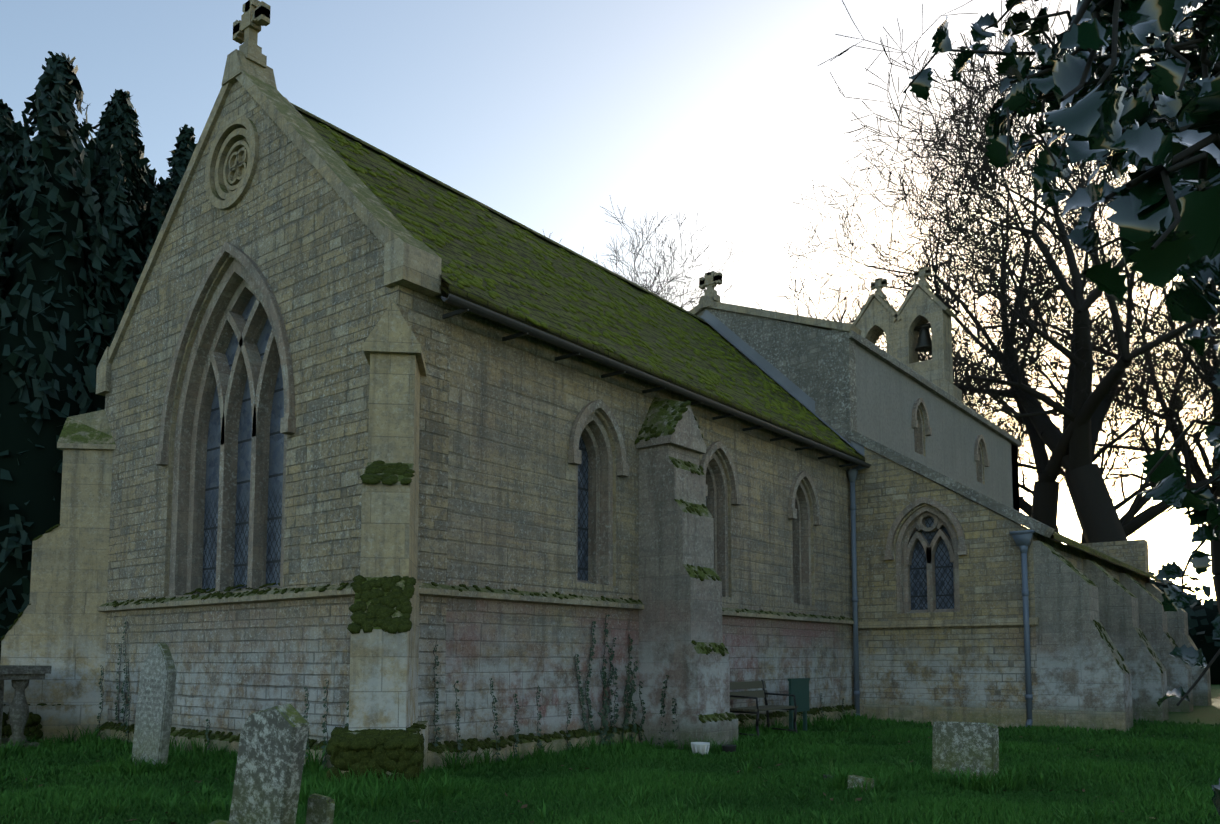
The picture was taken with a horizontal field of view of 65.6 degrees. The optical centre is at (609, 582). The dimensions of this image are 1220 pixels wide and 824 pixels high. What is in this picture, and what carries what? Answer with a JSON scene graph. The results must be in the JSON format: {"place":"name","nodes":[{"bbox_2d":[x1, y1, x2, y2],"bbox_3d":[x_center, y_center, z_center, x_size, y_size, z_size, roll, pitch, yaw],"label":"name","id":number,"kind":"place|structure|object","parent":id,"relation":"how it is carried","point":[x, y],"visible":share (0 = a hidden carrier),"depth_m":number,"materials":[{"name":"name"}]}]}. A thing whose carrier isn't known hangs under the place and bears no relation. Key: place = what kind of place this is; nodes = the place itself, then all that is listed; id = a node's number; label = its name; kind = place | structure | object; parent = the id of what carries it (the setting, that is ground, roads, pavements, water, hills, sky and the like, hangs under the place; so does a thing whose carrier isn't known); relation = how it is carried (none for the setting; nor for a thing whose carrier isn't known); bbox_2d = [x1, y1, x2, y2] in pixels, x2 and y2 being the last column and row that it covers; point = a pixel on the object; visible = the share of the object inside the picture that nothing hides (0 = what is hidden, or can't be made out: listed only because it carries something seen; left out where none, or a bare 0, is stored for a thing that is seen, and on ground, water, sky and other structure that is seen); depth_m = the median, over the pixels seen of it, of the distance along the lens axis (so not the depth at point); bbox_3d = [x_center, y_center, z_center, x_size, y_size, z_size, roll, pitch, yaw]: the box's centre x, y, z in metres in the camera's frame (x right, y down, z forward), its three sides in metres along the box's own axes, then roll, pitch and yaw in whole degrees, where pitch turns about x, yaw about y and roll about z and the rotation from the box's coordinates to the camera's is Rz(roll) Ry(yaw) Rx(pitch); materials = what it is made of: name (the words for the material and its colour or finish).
{"place":"outdoors","nodes":[
{"label":"outdoors","id":0,"kind":"place"},
{"bbox_2d":[103,81,450,743],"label":"gable wall","id":1,"kind":"structure","parent":0,"point":[297,231],"depth_m":10.63,"materials":[{"name":"beige stone"}]},
{"bbox_2d":[205,115,258,209],"bbox_3d":[-4.649,-5.186,11.747,1.140,1.140,0.150,-4,-6,38],"label":"round window","id":2,"kind":"structure","parent":1,"relation":"attached to","point":[226,168],"depth_m":11.78,"materials":[{"name":"stone"}]},
{"bbox_2d":[96,49,441,395],"bbox_3d":[-4.551,-4.718,11.836,6.720,3.760,0.510,-4,-6,38],"label":"gable coping","id":3,"kind":"object","parent":1,"relation":"on","point":[411,262],"visible":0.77,"depth_m":10.90,"materials":[{"name":"beige stone"}]},
{"bbox_2d":[233,0,270,67],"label":"stone cross","id":4,"kind":"object","parent":3,"relation":"on","point":[255,16],"visible":0.94,"depth_m":11.94,"materials":[{"name":"beige stone"}]},
{"bbox_2d":[290,102,709,325],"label":"roof ridge","id":5,"kind":"structure","parent":0,"point":[398,161],"depth_m":14.89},
{"bbox_2d":[0,0,1219,604],"label":"sky","id":6,"kind":"structure","parent":0,"point":[541,113],"materials":[{"name":"blue"}]},
{"bbox_2d":[444,304,853,743],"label":"side wall","id":7,"kind":"structure","parent":0,"point":[517,405],"depth_m":11.44,"materials":[{"name":"beige stone"}]},
{"bbox_2d":[96,614,844,767],"bbox_3d":[-0.407,1.363,12.757,4.884,1.790,12.078,-11,-12,68],"label":"ivy","id":8,"kind":"object","parent":7,"relation":"attached to","point":[608,710],"depth_m":11.71,"materials":[{"name":"green plant"}]},
{"bbox_2d":[97,582,853,624],"bbox_3d":[-1.311,0.546,15.581,6.600,0.150,11.090,-4,-6,38],"label":"string course","id":9,"kind":"object","parent":7,"relation":"attached to","point":[425,589],"visible":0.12,"depth_m":11.12,"materials":[{"name":"beige stone"}]},
{"bbox_2d":[96,706,855,768],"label":"wall plinth","id":10,"kind":"structure","parent":7,"relation":"attached to","point":[526,745],"depth_m":11.03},
{"bbox_2d":[299,112,864,461],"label":"roof","id":11,"kind":"structure","parent":7,"relation":"on","point":[511,296],"depth_m":13.38,"materials":[{"name":"green plant"}]},
{"bbox_2d":[0,409,115,742],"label":"buttress","id":12,"kind":"structure","parent":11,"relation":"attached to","point":[59,625],"depth_m":13.01,"materials":[{"name":"stone"}]},
{"bbox_2d":[155,242,295,595],"bbox_3d":[-4.566,-1.939,11.592,2.960,4.461,0.520,-4,-6,38],"label":"window frame","id":13,"kind":"object","parent":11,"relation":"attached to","point":[207,371],"visible":0.75,"depth_m":11.84,"materials":[{"name":"stone"}]},
{"bbox_2d":[202,294,283,590],"bbox_3d":[-4.443,-1.797,11.739,2.175,3.842,0.001,-4,-6,38],"label":"window glass","id":14,"kind":"object","parent":13,"relation":"attached to","point":[274,517],"depth_m":11.77,"materials":[{"name":"glass"}]},
{"bbox_2d":[0,122,1187,784],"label":"moss cushions","id":15,"kind":"object","parent":11,"relation":"attached to","point":[386,750],"visible":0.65,"depth_m":11.82,"materials":[{"name":"green plant"}]},
{"bbox_2d":[700,309,864,455],"bbox_3d":[2.022,-4.079,20.246,7.020,3.701,0.220,-4,-6,38],"label":"coping","id":16,"kind":"object","parent":11,"relation":"attached to","point":[765,365],"visible":0.56,"depth_m":19.44,"materials":[{"name":"grey stone"}]},
{"bbox_2d":[852,465,865,469],"bbox_3d":[4.732,-2.177,17.950,0.252,0.114,0.080,-4,-6,38],"label":"downpipe swan neck","id":17,"kind":"object","parent":11,"relation":"attached to","point":[859,467],"visible":0.56,"depth_m":17.93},
{"bbox_2d":[568,399,628,585],"bbox_3d":[-0.280,-1.065,12.037,0.490,2.511,1.120,-4,-6,38],"label":"window surround","id":18,"kind":"object","parent":7,"relation":"in","point":[590,430],"visible":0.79,"depth_m":12.24,"materials":[{"name":"beige stone"}]},
{"bbox_2d":[578,437,587,580],"bbox_3d":[-0.426,-0.998,12.145,0.001,2.034,0.545,-4,-6,38],"label":"window glass","id":19,"kind":"object","parent":18,"relation":"in","point":[583,520],"depth_m":12.24,"materials":[{"name":"glass"}]},
{"bbox_2d":[441,293,870,467],"bbox_3d":[1.502,-2.526,13.865,0.425,0.080,10.680,-4,-6,38],"label":"gutter","id":20,"kind":"object","parent":7,"relation":"attached to","point":[464,305],"visible":0.96,"depth_m":12.02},
{"bbox_2d":[636,397,737,748],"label":"buttress","id":21,"kind":"structure","parent":7,"relation":"attached to","point":[680,611],"depth_m":12.35,"materials":[{"name":"beige stone"}]},
{"bbox_2d":[700,441,741,596],"bbox_3d":[1.503,-0.881,14.316,0.490,2.511,1.120,-4,-6,38],"label":"window surround","id":22,"kind":"object","parent":7,"relation":"attached to","point":[716,488],"visible":0.5,"depth_m":14.54,"materials":[{"name":"beige stone"}]},
{"bbox_2d":[788,470,821,604],"bbox_3d":[3.255,-0.700,16.557,0.490,2.511,1.120,-4,-6,38],"label":"window surround","id":23,"kind":"object","parent":7,"relation":"attached to","point":[798,510],"visible":0.69,"depth_m":16.77,"materials":[{"name":"beige stone"}]},
{"bbox_2d":[846,469,859,715],"bbox_3d":[4.618,0.233,17.825,0.231,4.765,0.247,-4,-6,38],"label":"drainpipe","id":24,"kind":"object","parent":7,"relation":"attached to","point":[852,474],"visible":0.85,"depth_m":17.82,"materials":[{"name":"grey metal"}]},
{"bbox_2d":[696,308,827,400],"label":"gable wall","id":25,"kind":"structure","parent":0,"point":[786,349],"depth_m":19.30,"materials":[{"name":"grey stone"}]},
{"bbox_2d":[689,295,861,334],"bbox_3d":[2.205,-5.431,20.590,6.660,1.490,0.530,-4,-6,38],"label":"gable coping","id":26,"kind":"object","parent":25,"relation":"on","point":[706,301],"visible":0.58,"depth_m":19.37,"materials":[{"name":"grey stone"}]},
{"bbox_2d":[699,271,721,301],"bbox_3d":[2.208,-6.437,20.675,0.520,0.670,0.264,-4,-6,38],"label":"stone cross","id":27,"kind":"object","parent":26,"relation":"on","point":[710,281],"visible":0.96,"depth_m":20.60,"materials":[{"name":"beige stone"}]},
{"bbox_2d":[903,0,1219,815],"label":"holly","id":28,"kind":"object","parent":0,"point":[1090,120],"depth_m":1.14,"materials":[{"name":"green plant"}]},
{"bbox_2d":[926,684,1219,738],"bbox_3d":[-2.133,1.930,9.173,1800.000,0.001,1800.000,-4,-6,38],"label":"path","id":29,"kind":"structure","parent":0,"point":[1210,714],"depth_m":20.22,"materials":[{"name":"beige gravel"}]},
{"bbox_2d":[0,665,51,747],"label":"table tomb","id":30,"kind":"object","parent":29,"relation":"on","point":[16,672],"visible":0.82,"depth_m":11.69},
{"bbox_2d":[8,679,29,743],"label":"chest tomb balusters","id":31,"kind":"object","parent":30,"relation":"attached to","point":[18,716],"visible":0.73,"depth_m":11.75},
{"bbox_2d":[0,106,154,660],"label":"yews","id":32,"kind":"object","parent":29,"relation":"on","point":[36,482],"visible":0.29,"depth_m":17.67,"materials":[{"name":"green plant"}]},
{"bbox_2d":[0,51,196,637],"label":"conifer tree","id":33,"kind":"object","parent":32,"relation":"attached to","point":[109,182],"visible":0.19,"depth_m":18.50,"materials":[{"name":"green plant"}]},
{"bbox_2d":[131,643,176,766],"bbox_3d":[-4.640,1.366,9.631,0.509,1.510,0.100,-1,-7,34],"label":"gothic headstone","id":34,"kind":"object","parent":29,"relation":"on","point":[155,703],"visible":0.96,"depth_m":9.57,"materials":[{"name":"grey stone"}]},
{"bbox_2d":[209,819,239,823],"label":"stone","id":35,"kind":"object","parent":29,"relation":"on","point":[217,821],"visible":1,"depth_m":4.73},
{"bbox_2d":[305,793,334,823],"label":"gravestone","id":36,"kind":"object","parent":29,"relation":"on","point":[320,809],"depth_m":5.27,"materials":[{"name":"stone"}]},
{"bbox_2d":[341,301,428,774],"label":"buttress","id":37,"kind":"structure","parent":29,"relation":"on","point":[383,688],"depth_m":8.62,"materials":[{"name":"stone"}]},
{"bbox_2d":[0,724,1177,823],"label":"dead leaves","id":38,"kind":"object","parent":29,"relation":"on","point":[831,799],"visible":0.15,"depth_m":7.82,"materials":[{"name":"brown plant"}]},
{"bbox_2d":[0,709,1219,823],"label":"grass","id":39,"kind":"structure","parent":29,"relation":"on","point":[601,784],"depth_m":8.32,"materials":[{"name":"green plant"}]},
{"bbox_2d":[229,704,309,823],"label":"leaning headstone","id":40,"kind":"object","parent":39,"relation":"on","point":[270,763],"visible":1,"depth_m":5.04,"materials":[{"name":"grey stone"}]},
{"bbox_2d":[543,197,748,310],"bbox_3d":[1.781,-4.556,34.169,11.927,16.982,12.436,-4,-6,38],"label":"bare tree","id":41,"kind":"object","parent":29,"relation":"on","point":[658,275],"visible":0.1,"depth_m":32.72,"materials":[{"name":"brown plant"}]},
{"bbox_2d":[629,259,675,302],"bbox_3d":[-3.553,-3.221,32.889,13.786,14.160,10.401,-1,-5,12],"label":"bare tree","id":42,"kind":"object","parent":29,"relation":"on","point":[646,280],"depth_m":30.31,"materials":[{"name":"brown plant"}]},
{"bbox_2d":[691,742,709,754],"bbox_3d":[1.078,2.003,11.261,0.230,0.190,0.235,-4,-6,38],"label":"white flower pot","id":43,"kind":"object","parent":29,"relation":"on","point":[702,748],"visible":0.75,"depth_m":11.18,"materials":[{"name":"white ceramic"}]},
{"bbox_2d":[721,744,736,753],"bbox_3d":[1.439,2.034,11.396,0.185,0.150,0.190,-4,-6,38],"label":"flower pot","id":44,"kind":"object","parent":29,"relation":"on","point":[731,748],"visible":0.62,"depth_m":11.33,"materials":[{"name":"grey"}]},
{"bbox_2d":[730,680,797,738],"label":"bench iron ends","id":45,"kind":"object","parent":29,"relation":"on","point":[767,715],"visible":0.56,"depth_m":14.06,"materials":[{"name":"black metal"}]},
{"bbox_2d":[730,681,797,711],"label":"bench slats","id":46,"kind":"object","parent":45,"relation":"attached to","point":[748,685],"visible":0.81,"depth_m":13.95,"materials":[{"name":"brown wood"}]},
{"bbox_2d":[788,678,809,730],"bbox_3d":[2.971,1.947,14.861,0.080,0.880,0.650,-4,-6,38],"label":"trash bin","id":47,"kind":"object","parent":29,"relation":"on","point":[799,688],"visible":0.75,"depth_m":14.85,"materials":[{"name":"green metal"}]},
{"bbox_2d":[847,775,873,791],"bbox_3d":[2.162,1.814,8.177,0.230,0.274,0.090,4,-1,43],"label":"footstone","id":48,"kind":"object","parent":29,"relation":"on","point":[859,779],"visible":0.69,"depth_m":8.15,"materials":[{"name":"stone"}]},
{"bbox_2d":[814,338,1019,511],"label":"nave walls","id":49,"kind":"structure","parent":29,"relation":"on","point":[835,386],"depth_m":18.51,"materials":[{"name":"grey stone"}]},
{"bbox_2d":[855,287,961,401],"bbox_3d":[9.198,-6.947,29.713,3.340,4.200,0.800,-4,-6,38],"label":"bellcote","id":50,"kind":"object","parent":49,"relation":"attached to","point":[875,322],"visible":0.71,"depth_m":29.17,"materials":[{"name":"stone"}]},
{"bbox_2d":[871,278,886,299],"bbox_3d":[8.638,-9.409,30.350,0.500,0.670,0.264,-4,-6,38],"label":"stone cross","id":51,"kind":"object","parent":50,"relation":"on","point":[878,284],"visible":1,"depth_m":30.27,"materials":[{"name":"stone"}]},
{"bbox_2d":[852,282,956,325],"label":"bellcote copings","id":52,"kind":"object","parent":50,"relation":"on","point":[895,313],"visible":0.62,"depth_m":29.41,"materials":[{"name":"beige stone"}]},
{"bbox_2d":[914,323,931,353],"bbox_3d":[9.758,-7.540,29.323,0.600,0.920,0.600,1,-5,-8],"label":"bell","id":53,"kind":"object","parent":50,"relation":"attached to","point":[924,344],"visible":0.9,"depth_m":29.21,"materials":[{"name":"brown metal"}]},
{"bbox_2d":[914,266,931,288],"bbox_3d":[9.758,-9.479,29.480,0.500,0.670,0.264,-4,-6,38],"label":"stone cross","id":54,"kind":"object","parent":50,"relation":"attached to","point":[922,273],"visible":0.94,"depth_m":29.41,"materials":[{"name":"stone"}]},
{"bbox_2d":[814,329,1021,446],"bbox_3d":[5.795,-4.327,25.122,6.620,0.240,12.070,-4,-6,38],"label":"roof edge","id":55,"kind":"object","parent":49,"relation":"attached to","point":[832,335],"depth_m":20.75,"materials":[{"name":"grey stone"}]},
{"bbox_2d":[911,398,931,455],"bbox_3d":[6.901,-3.445,21.432,0.440,1.447,1.000,-4,-6,38],"label":"window surround","id":56,"kind":"object","parent":49,"relation":"attached to","point":[917,423],"visible":0.56,"depth_m":21.60,"materials":[{"name":"beige stone"}]},
{"bbox_2d":[855,344,1019,509],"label":"clerestory wall","id":57,"kind":"structure","parent":49,"relation":"attached to","point":[887,395],"depth_m":21.94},
{"bbox_2d":[974,434,989,483],"bbox_3d":[9.637,-3.163,24.930,0.440,1.447,1.000,-4,-6,38],"label":"window surround","id":58,"kind":"object","parent":49,"relation":"attached to","point":[978,457],"visible":0.38,"depth_m":25.09,"materials":[{"name":"beige stone"}]},
{"bbox_2d":[852,446,1041,708],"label":"wall","id":59,"kind":"structure","parent":29,"relation":"on","point":[969,666],"depth_m":16.92,"materials":[{"name":"beige stone"}]},
{"bbox_2d":[884,497,967,612],"bbox_3d":[5.832,-0.418,17.298,1.480,2.267,0.470,-4,-6,38],"label":"window frame","id":60,"kind":"object","parent":59,"relation":"in","point":[906,543],"visible":0.94,"depth_m":17.36,"materials":[{"name":"beige stone"}]},
{"bbox_2d":[910,517,953,609],"bbox_3d":[5.940,-0.354,17.431,0.905,1.802,0.001,-4,-6,38],"label":"window glass","id":61,"kind":"object","parent":60,"relation":"in","point":[944,584],"visible":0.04,"depth_m":17.45,"materials":[{"name":"grey glass"}]},
{"bbox_2d":[848,430,1054,537],"bbox_3d":[6.119,-1.845,17.227,3.521,2.307,0.470,-4,-6,38],"label":"aisle roof coping","id":62,"kind":"object","parent":59,"relation":"on","point":[969,492],"visible":1,"depth_m":16.90,"materials":[{"name":"grey stone"}]},
{"bbox_2d":[852,617,1126,731],"bbox_3d":[6.402,1.576,16.475,4.550,1.880,0.110,-4,-6,38],"label":"wall plinth","id":63,"kind":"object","parent":59,"relation":"attached to","point":[1007,717],"visible":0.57,"depth_m":16.34,"materials":[{"name":"stone"}]},
{"bbox_2d":[1010,530,1034,726],"bbox_3d":[7.021,0.794,15.956,0.364,3.344,0.232,-4,-6,38],"label":"drainpipe","id":64,"kind":"object","parent":59,"relation":"attached to","point":[1022,539],"visible":0.92,"depth_m":15.97,"materials":[{"name":"grey metal"}]},
{"bbox_2d":[787,219,1124,542],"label":"bare tree","id":65,"kind":"object","parent":29,"relation":"on","point":[1025,505],"visible":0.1,"depth_m":41.56,"materials":[{"name":"brown plant"}]},
{"bbox_2d":[932,721,998,780],"bbox_3d":[3.280,1.669,8.735,0.140,0.759,0.587,10,-10,-43],"label":"gravestone","id":66,"kind":"object","parent":29,"relation":"on","point":[964,746],"visible":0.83,"depth_m":8.68,"materials":[{"name":"stone"}]},
{"bbox_2d":[877,293,1065,516],"bbox_3d":[12.072,-3.464,38.917,13.218,15.689,10.107,-31,-32,81],"label":"bare tree","id":67,"kind":"object","parent":29,"relation":"on","point":[965,349],"visible":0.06,"depth_m":35.40,"materials":[{"name":"brown plant"}]},
{"bbox_2d":[756,0,1219,542],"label":"bare tree","id":68,"kind":"object","parent":29,"relation":"on","point":[1096,512],"visible":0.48,"depth_m":31.84,"materials":[{"name":"brown plant"}]},
{"bbox_2d":[778,0,1219,540],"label":"bare tree","id":69,"kind":"object","parent":29,"relation":"on","point":[1045,500],"visible":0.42,"depth_m":33.74,"materials":[{"name":"brown plant"}]},
{"bbox_2d":[1033,541,1132,730],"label":"buttress","id":70,"kind":"structure","parent":29,"relation":"on","point":[1079,668],"depth_m":15.64,"materials":[{"name":"stone"}]},
{"bbox_2d":[951,161,1219,614],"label":"bare tree","id":71,"kind":"object","parent":29,"relation":"on","point":[1215,549],"visible":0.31,"depth_m":37.98,"materials":[{"name":"brown plant"}]},
{"bbox_2d":[953,258,1219,543],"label":"bare tree","id":72,"kind":"object","parent":29,"relation":"on","point":[1139,502],"visible":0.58,"depth_m":33.25,"materials":[{"name":"brown plant"}]},
{"bbox_2d":[1041,535,1149,587],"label":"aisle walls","id":73,"kind":"structure","parent":29,"relation":"on","point":[1134,553],"depth_m":25.14,"materials":[{"name":"beige stone"}]},
{"bbox_2d":[1012,520,1159,581],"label":"roof","id":74,"kind":"structure","parent":73,"relation":"on","point":[1070,542],"depth_m":19.86,"materials":[{"name":"grey stone"}]},
{"bbox_2d":[994,350,1210,554],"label":"bare tree","id":75,"kind":"object","parent":29,"relation":"on","point":[1102,470],"visible":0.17,"depth_m":50.19,"materials":[{"name":"brown plant"}]},
{"bbox_2d":[1083,559,1168,720],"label":"buttress","id":76,"kind":"structure","parent":29,"relation":"on","point":[1118,613],"depth_m":18.52,"materials":[{"name":"stone"}]},
{"bbox_2d":[1119,573,1193,711],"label":"buttress","id":77,"kind":"structure","parent":29,"relation":"on","point":[1153,620],"depth_m":21.51,"materials":[{"name":"stone"}]},
{"bbox_2d":[1145,583,1211,705],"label":"buttress","id":78,"kind":"structure","parent":29,"relation":"on","point":[1177,624],"depth_m":24.35,"materials":[{"name":"stone"}]},
{"bbox_2d":[1149,570,1219,645],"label":"hedge foliage","id":79,"kind":"object","parent":29,"relation":"on","point":[1209,604],"depth_m":46.28,"materials":[{"name":"green plant"}]},
{"bbox_2d":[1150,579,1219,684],"bbox_3d":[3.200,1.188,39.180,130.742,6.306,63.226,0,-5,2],"label":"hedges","id":80,"kind":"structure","parent":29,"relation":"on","point":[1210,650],"depth_m":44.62,"materials":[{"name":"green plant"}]}
]}

